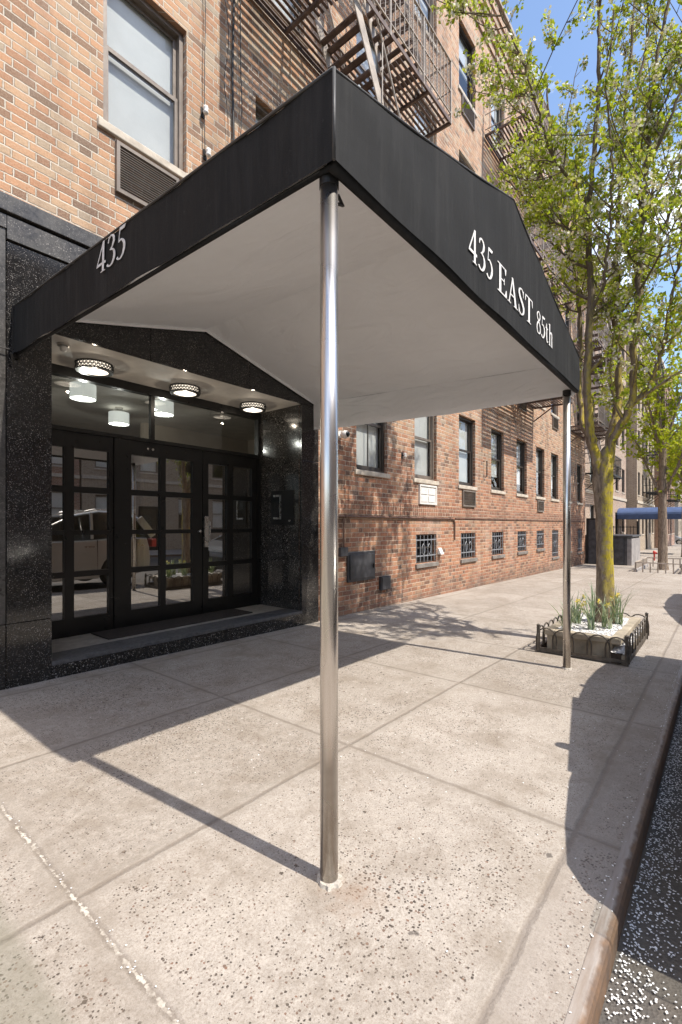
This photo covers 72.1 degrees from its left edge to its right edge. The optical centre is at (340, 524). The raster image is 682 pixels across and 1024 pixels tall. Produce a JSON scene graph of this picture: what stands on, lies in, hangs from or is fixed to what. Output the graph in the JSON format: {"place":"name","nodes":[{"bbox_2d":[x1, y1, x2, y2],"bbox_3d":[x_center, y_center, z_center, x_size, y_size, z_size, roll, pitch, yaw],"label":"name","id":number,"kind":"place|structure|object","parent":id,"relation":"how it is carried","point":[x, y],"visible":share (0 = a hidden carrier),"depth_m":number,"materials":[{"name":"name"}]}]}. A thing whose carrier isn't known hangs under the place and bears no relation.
{"place":"outdoors","nodes":[
{"label":"outdoors","id":0,"kind":"place"},
{"bbox_2d":[0,544,681,1023],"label":"sidewalk","id":1,"kind":"structure","parent":0,"point":[168,832],"depth_m":1.93,"materials":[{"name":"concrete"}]},
{"bbox_2d":[0,66,579,891],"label":"entrance awning","id":2,"kind":"object","parent":1,"relation":"on","point":[336,248],"visible":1,"depth_m":2.72,"materials":[{"name":"black fabric"}]},
{"bbox_2d":[3,621,681,1023],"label":"fallen petals","id":3,"kind":"object","parent":1,"relation":"on","point":[633,897],"visible":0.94,"depth_m":1.58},
{"bbox_2d":[586,518,595,563],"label":"dark gate","id":4,"kind":"structure","parent":1,"relation":"on","point":[590,541],"depth_m":17.88,"materials":[{"name":"metal"}]},
{"bbox_2d":[536,605,648,666],"bbox_3d":[2.688,1.129,4.938,0.804,0.300,1.447,0,0,39],"label":"hoop fence","id":5,"kind":"object","parent":1,"relation":"on","point":[628,656],"visible":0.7,"depth_m":4.44,"materials":[{"name":"metal"}]},
{"bbox_2d":[544,611,640,657],"bbox_3d":[2.681,1.147,4.937,0.665,0.246,1.280,0,0,39],"label":"tree planter","id":6,"kind":"object","parent":1,"relation":"on","point":[599,642],"visible":0.36,"depth_m":4.51,"materials":[{"name":"stone"}]},
{"bbox_2d":[405,0,681,623],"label":"pear tree","id":7,"kind":"object","parent":6,"relation":"in","point":[645,128],"visible":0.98,"depth_m":4.63,"materials":[{"name":"green plant"}]},
{"bbox_2d":[546,597,582,628],"bbox_3d":[2.252,0.863,4.649,0.521,0.444,0.292,0,0,-33],"label":"daffodil plant","id":8,"kind":"object","parent":6,"relation":"in","point":[562,614],"visible":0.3,"depth_m":4.62,"materials":[{"name":"green plant"}]},
{"bbox_2d":[554,591,591,623],"bbox_3d":[2.486,0.876,4.963,0.432,0.418,0.384,0,0,2],"label":"daffodil plant","id":9,"kind":"object","parent":6,"relation":"in","point":[577,619],"visible":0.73,"depth_m":4.90,"materials":[{"name":"green plant"}]},
{"bbox_2d":[581,584,595,607],"bbox_3d":[2.912,0.861,5.416,0.250,0.446,0.326,0,0,39],"label":"daffodil plant","id":10,"kind":"object","parent":6,"relation":"in","point":[592,594],"visible":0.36,"depth_m":5.47,"materials":[{"name":"green plant"}]},
{"bbox_2d":[575,588,603,631],"bbox_3d":[2.415,0.855,4.696,0.450,0.459,0.370,0,0,2],"label":"daffodil plant","id":11,"kind":"object","parent":6,"relation":"in","point":[590,616],"visible":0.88,"depth_m":4.63,"materials":[{"name":"green plant"}]},
{"bbox_2d":[558,613,641,654],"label":"petal litter","id":12,"kind":"object","parent":6,"relation":"in","point":[618,649],"visible":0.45,"depth_m":4.65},
{"bbox_2d":[595,598,619,629],"bbox_3d":[2.648,0.871,4.641,0.283,0.427,0.382,0,0,-6],"label":"daffodil plant","id":13,"kind":"object","parent":6,"relation":"in","point":[604,615],"visible":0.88,"depth_m":4.65,"materials":[{"name":"green plant"}]},
{"bbox_2d":[609,594,632,626],"bbox_3d":[2.857,0.871,4.817,0.310,0.427,0.375,0,0,-26],"label":"daffodil plant","id":14,"kind":"object","parent":6,"relation":"in","point":[619,620],"visible":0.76,"depth_m":4.80,"materials":[{"name":"green plant"}]},
{"bbox_2d":[615,591,628,613],"bbox_3d":[2.944,0.865,4.982,0.446,0.439,0.376,0,0,39],"label":"daffodil plant","id":15,"kind":"object","parent":6,"relation":"in","point":[617,595],"visible":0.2,"depth_m":4.95,"materials":[{"name":"green plant"}]},
{"bbox_2d":[585,534,640,565],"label":"stoop wall","id":16,"kind":"structure","parent":1,"relation":"on","point":[626,549],"depth_m":17.38,"materials":[{"name":"grey stone"}]},
{"bbox_2d":[614,539,622,563],"bbox_3d":[10.319,1.002,17.379,0.290,0.930,0.024,0,0,39],"label":"door panel","id":17,"kind":"structure","parent":16,"relation":"in","point":[618,543],"depth_m":17.38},
{"bbox_2d":[613,521,638,533],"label":"iron gate","id":18,"kind":"structure","parent":1,"relation":"on","point":[630,529],"depth_m":19.31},
{"bbox_2d":[608,288,681,569],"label":"street tree","id":19,"kind":"object","parent":1,"relation":"on","point":[662,440],"visible":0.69,"depth_m":15.29,"materials":[{"name":"green plant"}]},
{"bbox_2d":[634,557,681,573],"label":"tree pit fence","id":20,"kind":"object","parent":1,"relation":"on","point":[641,564],"visible":0.89,"depth_m":14.64,"materials":[{"name":"grey metal"}]},
{"bbox_2d":[643,382,681,556],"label":"street tree","id":21,"kind":"object","parent":1,"relation":"on","point":[678,476],"visible":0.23,"depth_m":23.97,"materials":[{"name":"plant"}]},
{"bbox_2d":[657,455,681,494],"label":"street tree","id":22,"kind":"object","parent":1,"relation":"on","point":[676,485],"visible":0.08,"depth_m":35.16,"materials":[{"name":"plant"}]},
{"bbox_2d":[501,0,681,430],"label":"sky","id":23,"kind":"structure","parent":0,"point":[563,62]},
{"bbox_2d":[598,699,681,1023],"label":"road","id":24,"kind":"structure","parent":0,"point":[655,1012],"depth_m":1.49,"materials":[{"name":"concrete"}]},
{"bbox_2d":[617,507,681,518],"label":"blue awning","id":25,"kind":"object","parent":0,"point":[646,513],"visible":0.76,"depth_m":27.40,"materials":[{"name":"fabric"}]},
{"bbox_3d":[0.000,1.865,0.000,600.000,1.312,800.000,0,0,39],"label":"ground","id":26,"kind":"structure","parent":0,"visible":0},
{"bbox_2d":[0,0,585,624],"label":"apartment building","id":27,"kind":"structure","parent":26,"relation":"on","point":[100,120],"depth_m":6.46,"materials":[{"name":"brick"}]},
{"bbox_2d":[69,381,95,401],"bbox_3d":[-2.731,-1.440,4.956,0.250,0.220,0.250,0,0,39],"label":"drum lamp","id":28,"kind":"object","parent":27,"relation":"hanging from","point":[82,391],"visible":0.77,"depth_m":4.87,"materials":[{"name":"fabric"}]},
{"bbox_2d":[108,407,128,425],"bbox_3d":[-2.941,-1.440,6.199,0.250,0.220,0.250,0,0,39],"label":"drum lamp","id":29,"kind":"object","parent":27,"relation":"hanging from","point":[118,418],"visible":1,"depth_m":6.12,"materials":[{"name":"fabric"}]},
{"bbox_2d":[97,0,187,178],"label":"window","id":30,"kind":"structure","parent":27,"relation":"in","point":[143,51],"depth_m":4.41,"materials":[{"name":"white glass"}]},
{"bbox_2d":[0,191,318,689],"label":"entrance portal","id":31,"kind":"object","parent":27,"relation":"attached to","point":[38,247],"visible":0.57,"depth_m":3.97,"materials":[{"name":"black stone"}]},
{"bbox_2d":[57,342,69,351],"bbox_3d":[-2.303,-1.466,3.883,0.090,0.068,0.090,0,0,39],"label":"dome camera","id":32,"kind":"object","parent":31,"relation":"attached to","point":[63,346],"visible":1,"depth_m":3.86,"materials":[{"name":"plastic"}]},
{"bbox_2d":[75,358,113,376],"bbox_3d":[-2.302,-1.460,4.373,0.325,0.079,0.325,0,0,39],"label":"ceiling light","id":33,"kind":"object","parent":31,"relation":"attached to","point":[92,367],"visible":1,"depth_m":4.30,"materials":[{"name":"white glass"}]},
{"bbox_2d":[52,363,260,639],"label":"entrance doors","id":34,"kind":"structure","parent":31,"relation":"attached to","point":[149,530],"depth_m":5.10,"materials":[{"name":"black glass"}]},
{"bbox_2d":[126,439,201,626],"bbox_3d":[-1.953,0.090,5.240,0.105,1.960,0.925,0,0,39],"label":"door leaf","id":35,"kind":"structure","parent":34,"relation":"in","point":[164,482],"depth_m":5.20,"materials":[{"name":"black glass"}]},
{"bbox_2d":[202,450,256,613],"bbox_3d":[-1.372,0.090,5.915,0.149,1.960,0.835,0,0,39],"label":"door leaf","id":36,"kind":"structure","parent":34,"relation":"in","point":[229,481],"depth_m":5.90,"materials":[{"name":"black glass"}]},
{"bbox_2d":[91,609,252,639],"bbox_3d":[-1.760,1.065,5.131,0.380,0.014,1.720,0,0,39],"label":"door mat","id":37,"kind":"object","parent":31,"relation":"on","point":[116,633],"depth_m":4.96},
{"bbox_2d":[169,383,200,397],"bbox_3d":[-1.701,-1.460,5.109,0.325,0.079,0.325,0,0,39],"label":"ceiling light","id":38,"kind":"object","parent":31,"relation":"attached to","point":[184,390],"visible":1,"depth_m":5.02,"materials":[{"name":"white glass"}]},
{"bbox_2d":[240,401,265,412],"bbox_3d":[-1.100,-1.460,5.845,0.325,0.079,0.325,0,0,39],"label":"ceiling light","id":39,"kind":"object","parent":31,"relation":"attached to","point":[251,407],"visible":1,"depth_m":5.75,"materials":[{"name":"white glass"}]},
{"bbox_2d":[271,490,293,524],"bbox_3d":[-0.761,-0.220,6.015,0.410,0.440,0.030,0,0,39],"label":"intercom","id":40,"kind":"object","parent":31,"relation":"attached to","point":[282,507],"visible":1,"depth_m":6.01,"materials":[{"name":"metal"}]},
{"bbox_2d":[155,400,173,416],"bbox_3d":[-2.155,-1.440,5.660,0.250,0.220,0.250,0,0,39],"label":"drum lamp","id":41,"kind":"object","parent":27,"relation":"hanging from","point":[164,408],"visible":0.7,"depth_m":5.57,"materials":[{"name":"fabric"}]},
{"bbox_2d":[200,105,208,118],"bbox_3d":[-1.375,-4.180,4.726,0.089,0.100,0.056,0,0,39],"label":"cable insulator","id":42,"kind":"object","parent":27,"relation":"attached to","point":[204,109],"visible":1,"depth_m":4.72,"materials":[{"name":"ceramic"}]},
{"bbox_2d":[204,0,205,151],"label":"hanging cable","id":43,"kind":"object","parent":27,"relation":"attached to","point":[204,74],"visible":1,"depth_m":4.74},
{"bbox_2d":[203,147,210,160],"bbox_3d":[-1.356,-3.770,4.750,0.089,0.100,0.056,0,0,39],"label":"cable insulator","id":44,"kind":"object","parent":27,"relation":"attached to","point":[206,153],"visible":0.98,"depth_m":4.74,"materials":[{"name":"ceramic"}]},
{"bbox_2d":[224,1,228,118],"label":"hanging cable","id":45,"kind":"object","parent":27,"relation":"hanging from","point":[226,60],"visible":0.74,"depth_m":4.94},
{"bbox_2d":[231,0,234,139],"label":"hanging cable","id":46,"kind":"object","parent":27,"relation":"hanging from","point":[232,77],"visible":0.45,"depth_m":5.01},
{"bbox_2d":[240,0,241,134],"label":"hanging cable","id":47,"kind":"object","parent":27,"relation":"hanging from","point":[240,68],"visible":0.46,"depth_m":5.09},
{"bbox_2d":[256,101,270,126],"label":"window","id":48,"kind":"structure","parent":27,"relation":"in","point":[261,112],"depth_m":5.47,"materials":[{"name":"black glass"}]},
{"bbox_2d":[265,0,308,49],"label":"window","id":49,"kind":"structure","parent":27,"relation":"in","point":[266,1],"depth_m":5.86,"materials":[{"name":"white glass"}]},
{"bbox_2d":[338,517,347,556],"bbox_3d":[0.025,0.170,6.487,0.070,0.540,0.160,0,0,39],"label":"outlet box","id":50,"kind":"object","parent":27,"relation":"attached to","point":[343,551],"visible":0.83,"depth_m":6.47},
{"bbox_2d":[338,430,349,438],"bbox_3d":[0.042,-1.231,6.397,0.170,0.118,0.116,0,0,39],"label":"wall camera","id":51,"kind":"object","parent":27,"relation":"attached to","point":[344,434],"depth_m":6.36,"materials":[{"name":"white paint"}]},
{"bbox_2d":[254,0,451,138],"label":"fire escape","id":52,"kind":"object","parent":27,"relation":"attached to","point":[421,75],"visible":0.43,"depth_m":6.01,"materials":[{"name":"paint"}]},
{"bbox_2d":[346,550,374,582],"bbox_3d":[0.301,0.603,6.817,0.080,0.425,0.660,0,0,39],"label":"meter box","id":53,"kind":"object","parent":27,"relation":"attached to","point":[360,565],"visible":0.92,"depth_m":6.75,"materials":[{"name":"metal"}]},
{"bbox_2d":[350,553,374,579],"bbox_3d":[0.315,0.603,6.806,0.014,0.355,0.590,0,0,39],"label":"cover door","id":54,"kind":"structure","parent":53,"relation":"in","point":[361,565],"depth_m":6.79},
{"bbox_2d":[356,19,383,101],"bbox_3d":[0.392,-6.820,7.130,0.105,1.419,0.798,0,0,39],"label":"window","id":55,"kind":"structure","parent":27,"relation":"in","point":[364,66],"depth_m":7.17,"materials":[{"name":"grey glass"}]},
{"bbox_2d":[354,422,389,478],"bbox_3d":[0.425,-1.472,7.103,0.190,1.494,0.900,0,0,39],"label":"window","id":56,"kind":"structure","parent":27,"relation":"in","point":[366,434],"depth_m":7.22,"materials":[{"name":"grey glass"}]},
{"bbox_2d":[379,575,390,590],"bbox_3d":[0.680,0.905,7.283,0.078,0.210,0.260,0,0,39],"label":"junction box","id":57,"kind":"object","parent":27,"relation":"attached to","point":[384,582],"visible":1,"depth_m":7.23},
{"bbox_2d":[338,515,455,539],"bbox_3d":[0.997,0.082,7.667,0.039,0.437,3.936,0,0,39],"label":"conduit","id":58,"kind":"object","parent":27,"relation":"attached to","point":[353,516],"visible":0.94,"depth_m":7.60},
{"bbox_2d":[415,93,433,142],"bbox_3d":[1.430,-6.820,8.400,0.105,1.419,0.798,0,0,39],"label":"window","id":59,"kind":"structure","parent":27,"relation":"in","point":[431,139],"depth_m":8.54,"materials":[{"name":"grey glass"}]},
{"bbox_2d":[413,416,438,485],"bbox_3d":[1.463,-1.472,8.373,0.190,1.494,0.900,0,0,39],"label":"window","id":60,"kind":"structure","parent":27,"relation":"in","point":[424,426],"depth_m":8.57,"materials":[{"name":"white glass"}]},
{"bbox_2d":[414,0,438,54],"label":"window","id":61,"kind":"structure","parent":27,"relation":"in","point":[425,5],"depth_m":8.63,"materials":[{"name":"grey glass"}]},
{"bbox_2d":[415,534,438,568],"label":"basement window","id":62,"kind":"structure","parent":27,"relation":"in","point":[431,539],"depth_m":8.40,"materials":[{"name":"brown metal"}]},
{"bbox_2d":[438,548,443,554],"bbox_3d":[1.853,0.490,8.687,0.078,0.120,0.120,0,0,39],"label":"dryer vent","id":63,"kind":"object","parent":27,"relation":"attached to","point":[440,551],"visible":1,"depth_m":8.65,"materials":[{"name":"white metal"}]},
{"bbox_2d":[459,154,469,168],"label":"window","id":64,"kind":"structure","parent":27,"relation":"in","point":[461,160],"depth_m":9.65,"materials":[{"name":"brown metal"}]},
{"bbox_2d":[458,416,477,490],"bbox_3d":[2.564,-1.472,9.721,0.190,1.494,0.900,0,0,39],"label":"window","id":65,"kind":"structure","parent":27,"relation":"in","point":[465,425],"depth_m":9.93,"materials":[{"name":"white glass"}]},
{"bbox_2d":[458,23,477,117],"bbox_3d":[2.564,-9.447,9.721,0.190,1.494,0.900,0,0,39],"label":"window","id":66,"kind":"structure","parent":27,"relation":"in","point":[464,43],"depth_m":9.89,"materials":[{"name":"grey glass"}]},
{"bbox_2d":[460,533,477,562],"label":"basement window","id":67,"kind":"structure","parent":27,"relation":"in","point":[470,559],"depth_m":9.71,"materials":[{"name":"grey metal"}]},
{"bbox_2d":[490,429,505,494],"bbox_3d":[3.627,-1.472,11.022,0.190,1.494,0.900,0,0,39],"label":"window","id":68,"kind":"structure","parent":27,"relation":"in","point":[496,437],"depth_m":11.28,"materials":[{"name":"grey glass"}]},
{"bbox_2d":[491,95,505,163],"bbox_3d":[3.627,-9.447,11.022,0.190,1.494,0.900,0,0,39],"label":"window","id":69,"kind":"structure","parent":27,"relation":"in","point":[496,111],"depth_m":11.28,"materials":[{"name":"grey glass"}]},
{"bbox_2d":[492,532,504,558],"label":"basement window","id":70,"kind":"structure","parent":27,"relation":"in","point":[496,556],"depth_m":11.04,"materials":[{"name":"grey metal"}]},
{"bbox_2d":[455,518,584,521],"bbox_3d":[5.774,-0.118,13.529,0.020,0.024,11.140,0,0,39],"label":"wall wire","id":71,"kind":"object","parent":27,"relation":"attached to","point":[509,519],"depth_m":11.35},
{"bbox_2d":[516,439,527,497],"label":"window","id":72,"kind":"structure","parent":27,"relation":"in","point":[521,451],"depth_m":12.60,"materials":[{"name":"glass"}]},
{"bbox_2d":[517,531,527,554],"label":"basement window","id":73,"kind":"structure","parent":27,"relation":"in","point":[521,541],"depth_m":12.36,"materials":[{"name":"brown metal"}]},
{"bbox_2d":[485,70,572,421],"bbox_3d":[4.653,-6.159,11.371,1.013,6.613,3.535,0,0,39],"label":"fire escape","id":74,"kind":"object","parent":27,"relation":"attached to","point":[545,246],"visible":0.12,"depth_m":10.70,"materials":[{"name":"paint"}]},
{"bbox_2d":[536,531,544,551],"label":"basement window","id":75,"kind":"structure","parent":27,"relation":"in","point":[542,549],"depth_m":13.59,"materials":[{"name":"grey metal"}]},
{"bbox_2d":[536,447,545,499],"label":"window","id":76,"kind":"structure","parent":27,"relation":"in","point":[539,452],"depth_m":13.85,"materials":[{"name":"glass"}]},
{"bbox_2d":[551,454,559,501],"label":"window","id":77,"kind":"structure","parent":27,"relation":"in","point":[553,457],"depth_m":15.01,"materials":[{"name":"grey glass"}]},
{"bbox_2d":[551,397,559,419],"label":"window","id":78,"kind":"structure","parent":27,"relation":"in","point":[553,414],"depth_m":14.95,"materials":[{"name":"brown metal"}]},
{"bbox_2d":[552,530,559,559],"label":"basement window","id":79,"kind":"structure","parent":27,"relation":"in","point":[555,533],"depth_m":14.89,"materials":[{"name":"grey metal"}]},
{"bbox_2d":[565,305,568,330],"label":"window","id":80,"kind":"structure","parent":27,"relation":"in","point":[566,318],"depth_m":16.27,"materials":[{"name":"brown metal"}]},
{"bbox_2d":[577,464,582,504],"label":"window","id":81,"kind":"structure","parent":27,"relation":"in","point":[579,467],"depth_m":17.56,"materials":[{"name":"black glass"}]},
{"bbox_2d":[577,529,582,554],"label":"basement window","id":82,"kind":"structure","parent":27,"relation":"in","point":[580,531],"depth_m":17.42,"materials":[{"name":"grey metal"}]},
{"bbox_2d":[565,231,614,448],"bbox_3d":[8.766,-6.159,16.405,1.013,6.613,2.935,0,0,39],"label":"fire escape","id":83,"kind":"object","parent":27,"relation":"attached to","point":[603,416],"visible":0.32,"depth_m":16.05,"materials":[{"name":"paint"}]},
{"bbox_2d":[585,267,628,534],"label":"apartment building","id":84,"kind":"structure","parent":26,"relation":"on","point":[619,495],"depth_m":27.74,"materials":[{"name":"brick"}]},
{"bbox_2d":[590,505,592,517],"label":"window","id":85,"kind":"structure","parent":84,"relation":"in","point":[591,506],"depth_m":23.48,"materials":[{"name":"black glass"}]},
{"bbox_2d":[590,455,592,483],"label":"window","id":86,"kind":"structure","parent":84,"relation":"in","point":[590,455],"depth_m":23.44,"materials":[{"name":"black glass"}]},
{"bbox_2d":[585,274,621,488],"bbox_3d":[12.841,-6.502,22.825,0.985,9.826,3.640,0,0,39],"label":"fire escape","id":87,"kind":"object","parent":84,"relation":"attached to","point":[617,468],"visible":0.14,"depth_m":22.61,"materials":[{"name":"metal"}]},
{"bbox_2d":[615,512,617,533],"bbox_3d":[16.652,0.507,28.442,0.100,2.500,1.200,0,0,39],"label":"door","id":88,"kind":"structure","parent":84,"relation":"in","point":[615,512],"depth_m":28.81,"materials":[{"name":"glass"}]},
{"bbox_2d":[622,470,624,493],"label":"window","id":89,"kind":"structure","parent":84,"relation":"in","point":[622,470],"depth_m":30.57,"materials":[{"name":"grey glass"}]},
{"bbox_2d":[622,429,624,452],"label":"window","id":90,"kind":"structure","parent":84,"relation":"in","point":[623,429],"depth_m":30.57,"materials":[{"name":"grey glass"}]},
{"bbox_2d":[564,663,681,1023],"bbox_3d":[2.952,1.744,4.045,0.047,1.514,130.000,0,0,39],"label":"curb","id":91,"kind":"structure","parent":26,"relation":"on","point":[587,1001],"depth_m":1.54,"materials":[{"name":"concrete"}]},
{"bbox_2d":[626,327,654,550],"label":"apartment building","id":92,"kind":"structure","parent":26,"relation":"on","point":[637,478],"depth_m":31.91,"materials":[{"name":"beige brick"}]},
{"bbox_2d":[645,519,646,548],"bbox_3d":[22.488,0.667,34.636,0.100,2.500,1.200,0,0,39],"label":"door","id":93,"kind":"structure","parent":92,"relation":"in","point":[645,519],"depth_m":34.94,"materials":[{"name":"glass"}]},
{"bbox_2d":[643,360,664,503],"bbox_3d":[22.733,-6.502,33.984,0.985,10.026,3.440,0,0,39],"label":"fire escape","id":94,"kind":"object","parent":92,"relation":"attached to","point":[653,493],"visible":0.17,"depth_m":33.81,"materials":[{"name":"metal"}]},
{"bbox_2d":[654,359,674,547],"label":"apartment building","id":95,"kind":"structure","parent":26,"relation":"on","point":[670,528],"depth_m":44.28,"materials":[{"name":"beige brick"}]},
{"bbox_2d":[665,388,680,506],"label":"fire escape","id":96,"kind":"object","parent":95,"relation":"attached to","point":[674,500],"visible":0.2,"depth_m":42.40,"materials":[{"name":"metal"}]},
{"bbox_2d":[674,481,681,536],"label":"apartment building","id":97,"kind":"structure","parent":26,"relation":"on","point":[678,527],"depth_m":68.56,"materials":[{"name":"beige brick"}]},
{"bbox_2d":[674,535,681,543],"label":"parked car","id":98,"kind":"object","parent":26,"relation":"on","point":[677,540],"visible":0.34,"depth_m":52.97,"materials":[{"name":"silver metal"}]}
]}

